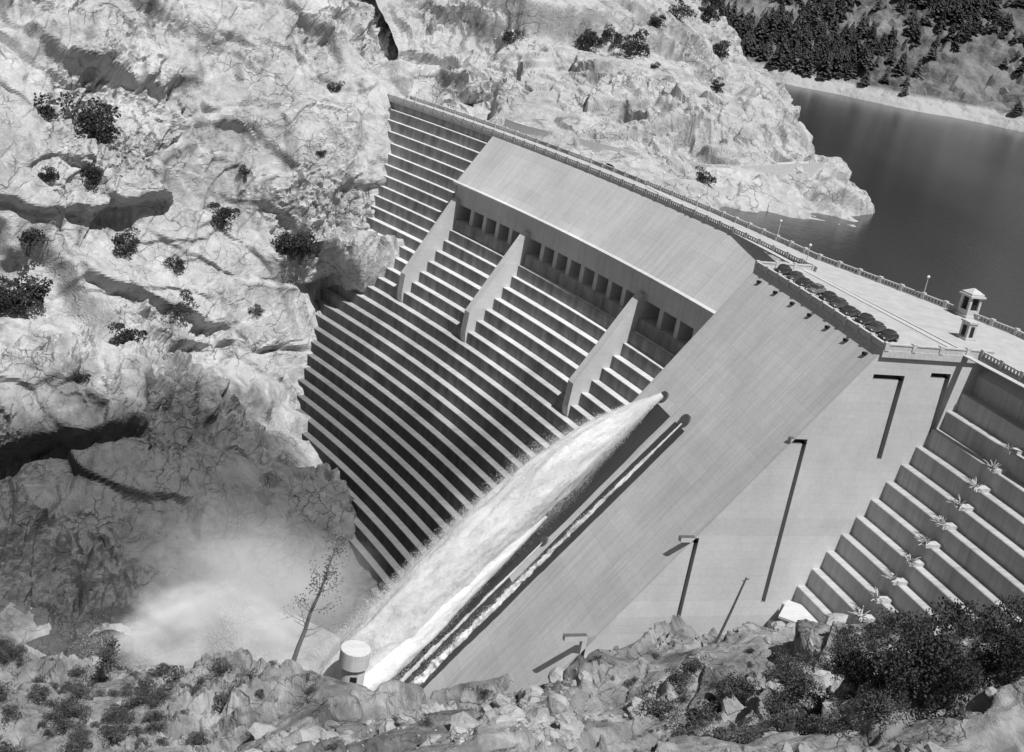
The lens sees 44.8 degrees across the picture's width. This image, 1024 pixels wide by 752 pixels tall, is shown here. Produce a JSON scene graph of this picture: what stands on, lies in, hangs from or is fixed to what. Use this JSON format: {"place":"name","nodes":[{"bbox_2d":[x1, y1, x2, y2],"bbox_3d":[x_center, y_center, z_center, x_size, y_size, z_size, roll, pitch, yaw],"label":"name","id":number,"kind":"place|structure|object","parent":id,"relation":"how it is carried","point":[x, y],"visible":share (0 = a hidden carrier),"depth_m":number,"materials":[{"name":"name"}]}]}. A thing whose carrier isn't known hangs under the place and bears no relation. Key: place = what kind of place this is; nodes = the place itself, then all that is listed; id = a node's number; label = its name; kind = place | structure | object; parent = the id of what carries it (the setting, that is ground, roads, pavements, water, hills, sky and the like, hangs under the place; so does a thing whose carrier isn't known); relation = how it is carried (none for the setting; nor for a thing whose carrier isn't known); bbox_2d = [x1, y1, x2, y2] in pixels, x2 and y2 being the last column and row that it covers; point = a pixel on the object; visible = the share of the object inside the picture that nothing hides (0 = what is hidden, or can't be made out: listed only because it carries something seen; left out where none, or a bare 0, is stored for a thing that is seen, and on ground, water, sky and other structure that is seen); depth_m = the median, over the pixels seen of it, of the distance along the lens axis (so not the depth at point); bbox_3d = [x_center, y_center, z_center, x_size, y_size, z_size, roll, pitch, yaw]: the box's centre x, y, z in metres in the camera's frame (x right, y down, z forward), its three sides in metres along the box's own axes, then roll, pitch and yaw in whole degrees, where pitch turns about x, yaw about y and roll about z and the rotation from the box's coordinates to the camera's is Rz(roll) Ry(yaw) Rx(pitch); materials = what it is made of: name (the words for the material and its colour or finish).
{"place":"outdoors","nodes":[
{"label":"outdoors","id":0,"kind":"place"},
{"bbox_2d":[61,572,338,676],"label":"water spray","id":1,"kind":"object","parent":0,"point":[219,645],"depth_m":245.06,"materials":[{"name":"white liquid"}]},
{"bbox_2d":[88,606,339,670],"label":"river pool water","id":2,"kind":"structure","parent":0,"point":[295,632],"depth_m":269.12,"materials":[{"name":"white liquid"}]},
{"bbox_2d":[0,0,515,671],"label":"canyon cliff","id":3,"kind":"structure","parent":0,"point":[168,466],"depth_m":323.51,"materials":[{"name":"stone"}]},
{"bbox_2d":[0,273,24,316],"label":"shrub","id":4,"kind":"object","parent":3,"relation":"on","point":[15,303],"visible":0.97,"depth_m":305.53,"materials":[{"name":"grey plant"}]},
{"bbox_2d":[0,275,52,315],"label":"shrub","id":5,"kind":"object","parent":3,"relation":"on","point":[29,298],"visible":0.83,"depth_m":309.63,"materials":[{"name":"grey plant"}]},
{"bbox_2d":[17,227,50,256],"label":"shrub","id":6,"kind":"object","parent":3,"relation":"on","point":[29,234],"visible":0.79,"depth_m":311.20,"materials":[{"name":"grey plant"}]},
{"bbox_2d":[38,165,59,181],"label":"shrub","id":7,"kind":"object","parent":3,"relation":"on","point":[51,174],"visible":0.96,"depth_m":312.18,"materials":[{"name":"grey plant"}]},
{"bbox_2d":[34,92,83,125],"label":"shrub","id":8,"kind":"object","parent":3,"relation":"on","point":[49,110],"visible":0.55,"depth_m":322.88,"materials":[{"name":"grey plant"}]},
{"bbox_2d":[72,373,90,383],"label":"shrub","id":9,"kind":"object","parent":3,"relation":"on","point":[80,377],"visible":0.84,"depth_m":286.46,"materials":[{"name":"grey plant"}]},
{"bbox_2d":[71,96,121,143],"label":"shrub","id":10,"kind":"object","parent":3,"relation":"on","point":[94,120],"visible":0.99,"depth_m":322.38,"materials":[{"name":"black plant"}]},
{"bbox_2d":[75,162,122,184],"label":"shrub","id":11,"kind":"object","parent":3,"relation":"on","point":[91,174],"visible":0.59,"depth_m":317.64,"materials":[{"name":"grey plant"}]},
{"bbox_2d":[111,226,139,257],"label":"shrub","id":12,"kind":"object","parent":3,"relation":"on","point":[121,248],"visible":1,"depth_m":327.92,"materials":[{"name":"grey plant"}]},
{"bbox_2d":[107,322,147,346],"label":"shrub","id":13,"kind":"object","parent":3,"relation":"on","point":[125,336],"visible":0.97,"depth_m":305.24,"materials":[{"name":"grey plant"}]},
{"bbox_2d":[163,254,187,274],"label":"shrub","id":14,"kind":"object","parent":3,"relation":"on","point":[180,262],"visible":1,"depth_m":336.59,"materials":[{"name":"grey plant"}]},
{"bbox_2d":[163,289,199,317],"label":"shrub","id":15,"kind":"object","parent":3,"relation":"on","point":[185,309],"visible":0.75,"depth_m":332.17,"materials":[{"name":"grey plant"}]},
{"bbox_2d":[207,201,239,231],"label":"shrub","id":16,"kind":"object","parent":3,"relation":"on","point":[223,214],"visible":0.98,"depth_m":346.81,"materials":[{"name":"grey plant"}]},
{"bbox_2d":[238,164,252,176],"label":"shrub","id":17,"kind":"object","parent":3,"relation":"on","point":[245,171],"visible":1,"depth_m":357.70,"materials":[{"name":"grey plant"}]},
{"bbox_2d":[248,304,264,316],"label":"shrub","id":18,"kind":"object","parent":3,"relation":"on","point":[259,311],"visible":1,"depth_m":351.97,"materials":[{"name":"grey plant"}]},
{"bbox_2d":[271,230,312,255],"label":"shrub","id":19,"kind":"object","parent":3,"relation":"on","point":[285,239],"visible":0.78,"depth_m":355.34,"materials":[{"name":"grey plant"}]},
{"bbox_2d":[285,232,320,264],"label":"shrub","id":20,"kind":"object","parent":3,"relation":"on","point":[301,248],"visible":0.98,"depth_m":354.01,"materials":[{"name":"grey plant"}]},
{"bbox_2d":[316,150,326,156],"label":"shrub","id":21,"kind":"object","parent":3,"relation":"on","point":[320,153],"visible":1,"depth_m":369.16,"materials":[{"name":"grey plant"}]},
{"bbox_2d":[327,80,344,91],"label":"shrub","id":22,"kind":"object","parent":3,"relation":"on","point":[339,87],"visible":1,"depth_m":383.87,"materials":[{"name":"grey plant"}]},
{"bbox_2d":[0,602,1023,751],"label":"rocky ground","id":23,"kind":"structure","parent":0,"point":[996,724],"depth_m":182.58,"materials":[{"name":"stone"}]},
{"bbox_2d":[91,633,119,682],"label":"shrub","id":24,"kind":"object","parent":23,"relation":"on","point":[110,644],"visible":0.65,"depth_m":206.94,"materials":[{"name":"grey plant"}]},
{"bbox_2d":[97,645,120,681],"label":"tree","id":25,"kind":"object","parent":23,"relation":"on","point":[108,662],"visible":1,"depth_m":205.18,"materials":[{"name":"grey plant"}]},
{"bbox_2d":[282,524,351,661],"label":"dead tree","id":26,"kind":"object","parent":23,"relation":"on","point":[303,634],"visible":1,"depth_m":212.23,"materials":[{"name":"wood"}]},
{"bbox_2d":[339,640,370,684],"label":"valve tower","id":27,"kind":"structure","parent":23,"relation":"on","point":[354,657],"depth_m":227.74,"materials":[{"name":"concrete"}]},
{"bbox_2d":[350,677,356,682],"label":"window","id":28,"kind":"structure","parent":27,"relation":"in","point":[352,679],"depth_m":227.85,"materials":[{"name":"black glass"}]},
{"bbox_2d":[0,605,1023,751],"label":"brush","id":29,"kind":"object","parent":23,"relation":"on","point":[801,683],"visible":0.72,"depth_m":172.92,"materials":[{"name":"black plant"}]},
{"bbox_2d":[219,613,999,751],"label":"boulder rubble","id":30,"kind":"object","parent":23,"relation":"on","point":[541,718],"visible":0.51,"depth_m":171.80,"materials":[{"name":"stone"}]},
{"bbox_2d":[296,94,1023,696],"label":"concrete dam","id":31,"kind":"structure","parent":23,"relation":"on","point":[816,456],"depth_m":232.97,"materials":[{"name":"grey concrete"}]},
{"bbox_2d":[363,515,546,690],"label":"water jet","id":32,"kind":"object","parent":31,"relation":"attached to","point":[390,662],"visible":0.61,"depth_m":234.56},
{"bbox_2d":[399,543,541,681],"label":"water stream","id":33,"kind":"structure","parent":31,"relation":"attached to","point":[429,653],"depth_m":234.00,"materials":[{"name":"white liquid"}]},
{"bbox_2d":[315,393,662,679],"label":"water jet","id":34,"kind":"object","parent":31,"relation":"attached to","point":[362,634],"visible":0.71,"depth_m":233.53},
{"bbox_2d":[301,392,677,690],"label":"jet spray","id":35,"kind":"object","parent":31,"relation":"attached to","point":[447,529],"visible":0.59,"depth_m":233.74,"materials":[{"name":"white liquid"}]},
{"bbox_2d":[412,423,681,684],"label":"water stream","id":36,"kind":"structure","parent":31,"relation":"on","point":[462,638],"depth_m":229.03,"materials":[{"name":"white liquid"}]},
{"bbox_2d":[773,264,791,275],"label":"parked car","id":37,"kind":"object","parent":31,"relation":"on","point":[782,269],"visible":0.88,"depth_m":238.57,"materials":[{"name":"paint"}]},
{"bbox_2d":[784,270,804,281],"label":"parked car","id":38,"kind":"object","parent":31,"relation":"on","point":[795,275],"visible":0.65,"depth_m":234.32,"materials":[{"name":"paint"}]},
{"bbox_2d":[778,600,819,624],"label":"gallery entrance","id":39,"kind":"object","parent":31,"relation":"attached to","point":[792,612],"visible":0.18,"depth_m":205.53,"materials":[{"name":"concrete"}]},
{"bbox_2d":[794,277,814,288],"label":"parked car","id":40,"kind":"object","parent":31,"relation":"on","point":[804,282],"visible":0.79,"depth_m":230.24,"materials":[{"name":"paint"}]},
{"bbox_2d":[805,283,826,295],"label":"parked car","id":41,"kind":"object","parent":31,"relation":"on","point":[815,288],"visible":0.82,"depth_m":227.09,"materials":[{"name":"paint"}]},
{"bbox_2d":[817,291,837,301],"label":"parked car","id":42,"kind":"object","parent":31,"relation":"on","point":[826,296],"visible":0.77,"depth_m":222.59,"materials":[{"name":"paint"}]},
{"bbox_2d":[827,297,848,308],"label":"parked car","id":43,"kind":"object","parent":31,"relation":"on","point":[838,302],"visible":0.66,"depth_m":219.10,"materials":[{"name":"paint"}]},
{"bbox_2d":[839,305,860,316],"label":"parked car","id":44,"kind":"object","parent":31,"relation":"on","point":[848,310],"visible":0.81,"depth_m":214.53,"materials":[{"name":"paint"}]},
{"bbox_2d":[852,312,875,325],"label":"parked car","id":45,"kind":"object","parent":31,"relation":"on","point":[864,318],"visible":0.85,"depth_m":211.13,"materials":[{"name":"paint"}]},
{"bbox_2d":[863,320,886,332],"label":"parked car","id":46,"kind":"object","parent":31,"relation":"on","point":[874,326],"visible":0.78,"depth_m":206.98,"materials":[{"name":"paint"}]},
{"bbox_2d":[876,328,899,341],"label":"parked car","id":47,"kind":"object","parent":31,"relation":"on","point":[885,335],"visible":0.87,"depth_m":203.11,"materials":[{"name":"paint"}]},
{"bbox_2d":[956,318,979,340],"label":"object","id":48,"kind":"object","parent":31,"relation":"on","point":[969,323],"visible":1,"depth_m":213.73,"materials":[{"name":"concrete"}]},
{"bbox_2d":[961,324,974,337],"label":"gate pillar","id":49,"kind":"structure","parent":48,"relation":"on","point":[964,328],"depth_m":213.84,"materials":[{"name":"grey concrete"}]},
{"bbox_2d":[961,324,974,337],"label":"door panel","id":50,"kind":"structure","parent":49,"relation":"in","point":[964,328],"depth_m":213.83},
{"bbox_2d":[954,288,986,318],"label":"gate kiosk","id":51,"kind":"object","parent":31,"relation":"on","point":[970,302],"visible":1,"depth_m":230.17,"materials":[{"name":"concrete"}]},
{"bbox_2d":[714,577,748,643],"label":"utility pole","id":52,"kind":"object","parent":23,"relation":"on","point":[726,621],"visible":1,"depth_m":189.48,"materials":[{"name":"wood"}]},
{"bbox_2d":[824,625,893,692],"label":"oak tree","id":53,"kind":"object","parent":23,"relation":"on","point":[844,663],"visible":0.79,"depth_m":148.75,"materials":[{"name":"black plant"}]},
{"bbox_2d":[850,596,996,723],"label":"oak tree","id":54,"kind":"object","parent":23,"relation":"on","point":[901,662],"visible":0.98,"depth_m":140.49,"materials":[{"name":"black plant"}]},
{"bbox_2d":[977,592,1023,682],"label":"oak tree","id":55,"kind":"object","parent":23,"relation":"on","point":[1011,645],"visible":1,"depth_m":139.82,"materials":[{"name":"black plant"}]},
{"bbox_2d":[376,0,874,226],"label":"rocky peninsula","id":56,"kind":"object","parent":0,"point":[674,113],"visible":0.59,"depth_m":400.44},
{"bbox_2d":[502,28,523,44],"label":"shrub","id":57,"kind":"object","parent":56,"relation":"on","point":[507,33],"visible":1,"depth_m":425.34,"materials":[{"name":"grey plant"}]},
{"bbox_2d":[575,29,602,51],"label":"shrub","id":58,"kind":"object","parent":56,"relation":"on","point":[591,38],"visible":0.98,"depth_m":443.82,"materials":[{"name":"grey plant"}]},
{"bbox_2d":[601,23,622,43],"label":"shrub","id":59,"kind":"object","parent":56,"relation":"on","point":[609,34],"visible":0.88,"depth_m":447.72,"materials":[{"name":"grey plant"}]},
{"bbox_2d":[610,28,651,56],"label":"shrub","id":60,"kind":"object","parent":56,"relation":"on","point":[629,47],"visible":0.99,"depth_m":431.25,"materials":[{"name":"grey plant"}]},
{"bbox_2d":[650,62,660,68],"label":"shrub","id":61,"kind":"object","parent":56,"relation":"on","point":[653,65],"visible":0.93,"depth_m":425.71,"materials":[{"name":"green plant"}]},
{"bbox_2d":[648,14,666,27],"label":"shrub","id":62,"kind":"object","parent":56,"relation":"on","point":[655,21],"visible":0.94,"depth_m":458.74,"materials":[{"name":"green plant"}]},
{"bbox_2d":[668,4,690,21],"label":"shrub","id":63,"kind":"object","parent":56,"relation":"on","point":[678,11],"visible":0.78,"depth_m":486.48,"materials":[{"name":"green plant"}]},
{"bbox_2d":[675,0,696,19],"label":"shrub","id":64,"kind":"object","parent":56,"relation":"on","point":[682,4],"visible":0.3,"depth_m":534.39,"materials":[{"name":"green plant"}]},
{"bbox_2d":[695,166,716,184],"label":"shrub","id":65,"kind":"object","parent":56,"relation":"on","point":[703,177],"visible":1,"depth_m":340.12,"materials":[{"name":"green plant"}]},
{"bbox_2d":[698,4,720,24],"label":"shrub","id":66,"kind":"object","parent":56,"relation":"on","point":[708,11],"visible":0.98,"depth_m":547.32,"materials":[{"name":"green plant"}]},
{"bbox_2d":[703,0,724,10],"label":"shrub","id":67,"kind":"object","parent":56,"relation":"on","point":[715,2],"visible":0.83,"depth_m":567.57,"materials":[{"name":"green plant"}]},
{"bbox_2d":[710,84,723,92],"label":"shrub","id":68,"kind":"object","parent":56,"relation":"on","point":[716,88],"visible":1,"depth_m":407.69,"materials":[{"name":"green plant"}]},
{"bbox_2d":[711,77,724,86],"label":"shrub","id":69,"kind":"object","parent":56,"relation":"on","point":[715,82],"visible":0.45,"depth_m":446.99,"materials":[{"name":"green plant"}]},
{"bbox_2d":[712,40,730,59],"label":"shrub","id":70,"kind":"object","parent":56,"relation":"on","point":[721,45],"visible":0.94,"depth_m":497.69,"materials":[{"name":"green plant"}]},
{"bbox_2d":[504,118,822,177],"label":"access road","id":71,"kind":"structure","parent":0,"point":[787,168],"depth_m":367.98,"materials":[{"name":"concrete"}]},
{"bbox_2d":[597,82,1023,336],"bbox_3d":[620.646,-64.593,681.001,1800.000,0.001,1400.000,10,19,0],"label":"reservoir water","id":72,"kind":"structure","parent":0,"point":[946,194],"depth_m":414.13,"materials":[{"name":"grey liquid"}]},
{"bbox_2d":[720,0,1023,132],"bbox_3d":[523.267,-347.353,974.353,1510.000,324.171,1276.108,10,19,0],"label":"distant hillside","id":73,"kind":"structure","parent":0,"point":[970,81],"depth_m":872.86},
{"bbox_2d":[718,0,1023,114],"bbox_3d":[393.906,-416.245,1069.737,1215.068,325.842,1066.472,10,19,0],"label":"conifer forest","id":74,"kind":"object","parent":73,"relation":"on","point":[837,59],"visible":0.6,"depth_m":899.31,"materials":[{"name":"plant"}]}
]}

